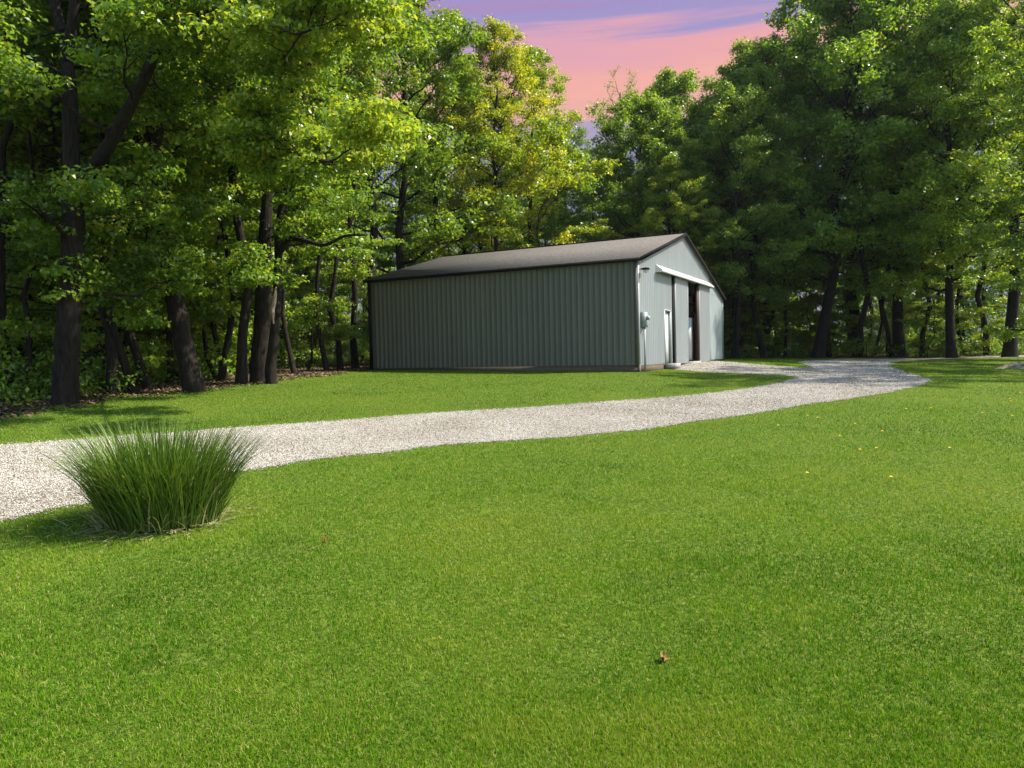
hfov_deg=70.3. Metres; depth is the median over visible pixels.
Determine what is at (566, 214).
deciduous tree
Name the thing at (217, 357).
understory tree
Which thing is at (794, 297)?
woodland tree
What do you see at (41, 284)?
woodland tree
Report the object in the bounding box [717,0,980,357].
deciduous tree
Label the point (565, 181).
understory tree
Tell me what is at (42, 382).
undergrowth
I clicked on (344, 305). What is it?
understory tree
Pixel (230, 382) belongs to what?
leaf litter
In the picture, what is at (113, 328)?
slender tree
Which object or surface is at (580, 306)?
pole barn
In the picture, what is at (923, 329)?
slender tree
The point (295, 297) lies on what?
woodland tree
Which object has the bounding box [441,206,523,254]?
woodland tree
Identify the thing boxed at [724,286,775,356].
sapling
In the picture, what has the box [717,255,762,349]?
sapling
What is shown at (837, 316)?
sapling
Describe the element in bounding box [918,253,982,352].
sapling
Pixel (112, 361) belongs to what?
slender tree
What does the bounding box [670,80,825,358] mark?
deciduous tree
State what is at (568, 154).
woodland tree
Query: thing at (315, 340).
woodland tree
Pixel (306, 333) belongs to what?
woodland tree
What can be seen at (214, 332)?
slender tree
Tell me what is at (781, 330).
sapling
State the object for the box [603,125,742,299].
deciduous tree
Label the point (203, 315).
understory tree
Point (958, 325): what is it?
sapling
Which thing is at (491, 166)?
yellow green tree
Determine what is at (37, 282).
woodland tree
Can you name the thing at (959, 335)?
slender tree
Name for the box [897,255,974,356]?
sapling
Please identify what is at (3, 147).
slender tree
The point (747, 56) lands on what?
deciduous tree
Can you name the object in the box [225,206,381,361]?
woodland tree
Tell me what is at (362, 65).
slender tree
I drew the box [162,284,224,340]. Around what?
sapling
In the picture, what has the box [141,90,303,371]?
woodland tree
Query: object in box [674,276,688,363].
sliding door
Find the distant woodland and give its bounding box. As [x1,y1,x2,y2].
[223,108,1023,361]
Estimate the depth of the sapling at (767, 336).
50.83 m
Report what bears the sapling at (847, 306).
on the ground at (524, 395)
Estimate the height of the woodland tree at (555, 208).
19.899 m
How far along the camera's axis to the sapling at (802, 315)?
55.70 m
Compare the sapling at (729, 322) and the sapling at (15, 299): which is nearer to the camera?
the sapling at (15, 299)
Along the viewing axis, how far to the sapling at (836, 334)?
54.57 m
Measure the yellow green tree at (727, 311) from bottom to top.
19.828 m
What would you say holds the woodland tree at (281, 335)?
on the ground at (524, 395)
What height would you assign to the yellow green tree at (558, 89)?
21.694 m
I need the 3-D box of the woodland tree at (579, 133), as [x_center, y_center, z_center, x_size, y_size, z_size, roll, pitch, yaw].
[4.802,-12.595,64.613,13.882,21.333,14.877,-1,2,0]
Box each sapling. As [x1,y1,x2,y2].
[6,164,134,376]
[6,296,45,348]
[35,279,58,359]
[134,207,216,354]
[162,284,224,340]
[189,279,241,370]
[703,242,766,357]
[713,261,759,351]
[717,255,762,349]
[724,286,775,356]
[751,295,792,356]
[761,285,801,352]
[776,297,812,355]
[783,244,843,352]
[787,271,838,352]
[803,274,856,354]
[803,289,838,353]
[806,268,866,350]
[816,290,861,354]
[832,245,906,356]
[856,270,910,350]
[879,286,927,352]
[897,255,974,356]
[903,259,962,353]
[905,267,966,354]
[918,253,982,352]
[918,268,982,353]
[955,263,1007,351]
[962,296,1002,341]
[996,273,1023,345]
[1002,288,1023,345]
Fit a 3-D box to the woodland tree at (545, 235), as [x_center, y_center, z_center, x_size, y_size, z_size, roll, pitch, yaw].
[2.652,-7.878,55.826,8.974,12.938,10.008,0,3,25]
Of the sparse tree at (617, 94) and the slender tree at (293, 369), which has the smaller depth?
the slender tree at (293, 369)
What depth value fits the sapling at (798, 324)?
57.34 m
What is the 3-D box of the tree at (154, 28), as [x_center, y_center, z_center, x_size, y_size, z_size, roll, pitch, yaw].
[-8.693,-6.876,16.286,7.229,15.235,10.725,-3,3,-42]
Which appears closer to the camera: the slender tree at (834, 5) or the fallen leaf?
the fallen leaf
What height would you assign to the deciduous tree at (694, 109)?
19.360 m
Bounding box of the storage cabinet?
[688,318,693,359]
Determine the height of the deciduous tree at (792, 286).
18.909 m
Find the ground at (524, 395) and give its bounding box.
[0,347,1023,767]
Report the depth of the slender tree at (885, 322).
51.34 m
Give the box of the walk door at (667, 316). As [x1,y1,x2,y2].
[664,309,671,362]
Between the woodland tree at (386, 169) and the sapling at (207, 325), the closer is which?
the sapling at (207, 325)
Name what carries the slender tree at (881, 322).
on the ground at (524, 395)
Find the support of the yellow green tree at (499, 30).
on the ground at (524, 395)
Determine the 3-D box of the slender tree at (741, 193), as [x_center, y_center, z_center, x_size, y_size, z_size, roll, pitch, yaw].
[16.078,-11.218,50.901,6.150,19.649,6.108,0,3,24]
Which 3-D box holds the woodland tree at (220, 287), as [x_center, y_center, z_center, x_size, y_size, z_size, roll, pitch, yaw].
[-14.024,-5.969,28.635,9.427,12.186,8.453,-2,3,-21]
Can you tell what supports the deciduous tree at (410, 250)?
on the ground at (524, 395)
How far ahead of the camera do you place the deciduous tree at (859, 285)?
50.98 m
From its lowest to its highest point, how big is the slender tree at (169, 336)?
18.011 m
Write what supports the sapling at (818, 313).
on the ground at (524, 395)
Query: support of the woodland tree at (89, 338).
on the ground at (524, 395)
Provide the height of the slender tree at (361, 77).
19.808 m
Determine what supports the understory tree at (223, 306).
on the ground at (524, 395)
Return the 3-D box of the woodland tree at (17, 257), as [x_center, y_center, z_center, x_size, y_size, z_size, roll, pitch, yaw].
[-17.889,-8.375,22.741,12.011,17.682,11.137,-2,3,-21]
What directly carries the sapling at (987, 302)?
on the ground at (524, 395)
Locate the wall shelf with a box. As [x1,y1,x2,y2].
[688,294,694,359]
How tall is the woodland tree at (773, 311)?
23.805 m
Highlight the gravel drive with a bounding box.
[0,355,1023,520]
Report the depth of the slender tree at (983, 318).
48.81 m
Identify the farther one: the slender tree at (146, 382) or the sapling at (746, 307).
the sapling at (746, 307)
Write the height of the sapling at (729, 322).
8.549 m
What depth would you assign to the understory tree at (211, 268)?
21.66 m
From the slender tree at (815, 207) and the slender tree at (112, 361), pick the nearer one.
the slender tree at (112, 361)
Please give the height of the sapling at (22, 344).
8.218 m
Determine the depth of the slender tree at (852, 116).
50.83 m
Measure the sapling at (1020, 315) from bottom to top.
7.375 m
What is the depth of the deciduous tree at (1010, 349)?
43.72 m
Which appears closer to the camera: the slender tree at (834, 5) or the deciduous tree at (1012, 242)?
the deciduous tree at (1012, 242)
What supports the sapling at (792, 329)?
on the ground at (524, 395)
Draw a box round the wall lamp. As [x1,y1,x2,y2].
[640,267,649,272]
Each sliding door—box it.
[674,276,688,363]
[699,284,710,361]
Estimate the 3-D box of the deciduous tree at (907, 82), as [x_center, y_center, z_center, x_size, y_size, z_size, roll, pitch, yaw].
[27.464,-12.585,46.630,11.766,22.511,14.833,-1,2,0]
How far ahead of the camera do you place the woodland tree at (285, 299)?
55.98 m
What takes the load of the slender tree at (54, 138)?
on the ground at (524, 395)
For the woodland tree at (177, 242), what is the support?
on the ground at (524, 395)
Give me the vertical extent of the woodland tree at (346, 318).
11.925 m
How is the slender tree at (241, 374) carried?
on the ground at (524, 395)
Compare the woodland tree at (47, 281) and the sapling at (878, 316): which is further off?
the sapling at (878, 316)
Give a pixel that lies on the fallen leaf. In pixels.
(663, 658)
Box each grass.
[21,410,295,545]
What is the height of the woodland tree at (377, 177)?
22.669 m
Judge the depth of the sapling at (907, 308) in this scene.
54.70 m
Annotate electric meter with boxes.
[641,312,649,371]
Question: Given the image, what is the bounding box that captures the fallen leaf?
[659,651,668,660]
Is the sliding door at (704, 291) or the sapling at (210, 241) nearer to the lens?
the sapling at (210, 241)
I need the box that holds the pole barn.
[363,232,725,371]
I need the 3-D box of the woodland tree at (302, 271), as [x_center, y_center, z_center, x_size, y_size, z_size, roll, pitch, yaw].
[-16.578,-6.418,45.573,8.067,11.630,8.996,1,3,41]
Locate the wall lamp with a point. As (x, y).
(645, 269)
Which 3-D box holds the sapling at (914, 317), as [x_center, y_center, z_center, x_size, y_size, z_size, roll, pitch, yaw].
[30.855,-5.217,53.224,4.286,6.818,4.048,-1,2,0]
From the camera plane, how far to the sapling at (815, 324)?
55.70 m
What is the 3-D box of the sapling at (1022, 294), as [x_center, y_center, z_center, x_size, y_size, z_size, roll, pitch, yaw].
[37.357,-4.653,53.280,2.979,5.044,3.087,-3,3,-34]
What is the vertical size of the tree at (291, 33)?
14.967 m
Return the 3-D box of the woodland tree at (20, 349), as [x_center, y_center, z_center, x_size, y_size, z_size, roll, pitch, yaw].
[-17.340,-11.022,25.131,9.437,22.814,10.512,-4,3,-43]
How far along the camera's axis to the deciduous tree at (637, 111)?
48.52 m
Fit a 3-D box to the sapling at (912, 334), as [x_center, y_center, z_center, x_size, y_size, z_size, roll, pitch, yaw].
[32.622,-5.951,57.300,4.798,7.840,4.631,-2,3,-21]
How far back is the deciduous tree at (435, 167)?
39.63 m
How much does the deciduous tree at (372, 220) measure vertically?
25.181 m
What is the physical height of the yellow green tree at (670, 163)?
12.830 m
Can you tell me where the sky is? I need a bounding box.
[292,0,1023,359]
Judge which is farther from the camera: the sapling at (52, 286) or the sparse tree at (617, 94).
the sparse tree at (617, 94)
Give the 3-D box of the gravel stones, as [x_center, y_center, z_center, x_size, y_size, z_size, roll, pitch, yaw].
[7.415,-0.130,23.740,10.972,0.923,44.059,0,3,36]
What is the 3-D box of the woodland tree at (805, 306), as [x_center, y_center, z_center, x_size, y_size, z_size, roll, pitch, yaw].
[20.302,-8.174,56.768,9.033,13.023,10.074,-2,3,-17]
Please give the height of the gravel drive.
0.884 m
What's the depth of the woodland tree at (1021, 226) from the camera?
55.23 m
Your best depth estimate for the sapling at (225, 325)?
32.49 m
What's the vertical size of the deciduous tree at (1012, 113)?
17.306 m
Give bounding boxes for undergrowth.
[0,289,1023,405]
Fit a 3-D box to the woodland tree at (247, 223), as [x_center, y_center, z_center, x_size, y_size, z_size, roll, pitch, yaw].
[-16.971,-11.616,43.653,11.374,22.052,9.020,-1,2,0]
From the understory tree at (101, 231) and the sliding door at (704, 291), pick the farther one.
the sliding door at (704, 291)
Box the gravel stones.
[0,360,932,521]
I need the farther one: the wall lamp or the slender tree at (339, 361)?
the slender tree at (339, 361)
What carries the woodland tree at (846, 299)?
on the ground at (524, 395)
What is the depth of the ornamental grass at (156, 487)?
6.45 m
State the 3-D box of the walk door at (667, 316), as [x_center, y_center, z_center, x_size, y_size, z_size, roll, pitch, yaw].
[6.229,-1.911,29.306,0.140,2.150,0.960,0,3,28]
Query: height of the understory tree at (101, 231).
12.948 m
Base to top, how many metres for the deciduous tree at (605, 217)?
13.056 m
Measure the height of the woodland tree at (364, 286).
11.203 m
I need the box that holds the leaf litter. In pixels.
[0,353,1023,420]
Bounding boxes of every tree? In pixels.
[0,0,221,395]
[0,0,281,404]
[0,0,316,392]
[0,1,238,384]
[0,2,97,345]
[0,25,55,391]
[0,29,277,367]
[0,42,115,343]
[0,50,230,385]
[0,73,87,388]
[1,128,60,358]
[2,0,241,384]
[6,115,146,361]
[6,129,57,339]
[7,129,87,355]
[14,35,316,379]
[14,54,324,378]
[26,129,273,364]
[34,1,182,389]
[35,155,222,343]
[46,0,203,392]
[50,0,172,394]
[105,73,205,381]
[131,72,376,370]
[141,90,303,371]
[170,0,450,383]
[176,4,305,384]
[180,97,229,377]
[185,23,275,350]
[208,61,255,381]
[208,254,322,349]
[209,172,344,366]
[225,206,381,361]
[230,87,368,367]
[240,22,353,372]
[241,177,405,370]
[250,214,309,336]
[288,165,386,358]
[289,238,363,355]
[290,12,384,370]
[290,67,389,339]
[292,71,389,365]
[295,0,467,278]
[298,44,380,369]
[299,37,404,368]
[303,0,531,278]
[309,178,330,363]
[322,230,390,362]
[339,7,550,337]
[378,76,576,253]
[383,53,537,255]
[421,13,586,258]
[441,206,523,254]
[452,43,590,252]
[458,116,623,247]
[498,120,640,238]
[511,192,591,243]
[519,146,609,245]
[539,172,641,243]
[562,84,720,273]
[586,64,640,197]
[586,194,652,240]
[601,65,760,274]
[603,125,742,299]
[627,152,725,269]
[647,94,772,329]
[660,100,778,297]
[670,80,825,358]
[679,92,849,356]
[687,30,857,357]
[692,59,828,357]
[700,79,785,357]
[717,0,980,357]
[730,199,823,356]
[745,61,807,341]
[763,40,958,338]
[764,84,833,356]
[774,244,845,333]
[787,0,1021,356]
[790,94,885,351]
[793,71,866,356]
[803,0,915,357]
[811,103,874,356]
[839,111,894,356]
[840,0,1023,357]
[846,50,940,356]
[862,232,964,349]
[877,0,1023,356]
[880,55,965,356]
[920,63,1008,354]
[923,1,1023,342]
[942,0,1022,354]
[963,0,1023,296]
[970,83,1023,304]
[974,45,1023,295]
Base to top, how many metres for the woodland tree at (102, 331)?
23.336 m
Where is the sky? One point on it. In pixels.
(586, 39)
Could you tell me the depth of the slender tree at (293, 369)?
29.13 m
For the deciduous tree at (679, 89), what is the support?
on the ground at (524, 395)
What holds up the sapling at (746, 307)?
on the ground at (524, 395)
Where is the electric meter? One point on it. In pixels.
(645, 317)
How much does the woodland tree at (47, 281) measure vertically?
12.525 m
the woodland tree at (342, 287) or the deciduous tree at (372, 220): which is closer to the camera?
the deciduous tree at (372, 220)
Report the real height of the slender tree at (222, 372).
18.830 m
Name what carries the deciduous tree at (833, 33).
on the ground at (524, 395)
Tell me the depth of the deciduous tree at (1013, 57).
38.23 m
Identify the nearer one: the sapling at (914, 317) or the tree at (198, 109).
the tree at (198, 109)
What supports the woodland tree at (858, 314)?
on the ground at (524, 395)
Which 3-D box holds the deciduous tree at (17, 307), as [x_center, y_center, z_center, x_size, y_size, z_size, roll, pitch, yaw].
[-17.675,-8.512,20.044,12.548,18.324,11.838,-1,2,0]
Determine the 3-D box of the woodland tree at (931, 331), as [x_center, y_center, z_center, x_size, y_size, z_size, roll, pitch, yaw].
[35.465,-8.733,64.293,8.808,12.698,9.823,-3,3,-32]
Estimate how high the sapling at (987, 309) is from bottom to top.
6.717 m
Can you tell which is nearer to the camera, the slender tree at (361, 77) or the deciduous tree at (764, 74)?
the slender tree at (361, 77)

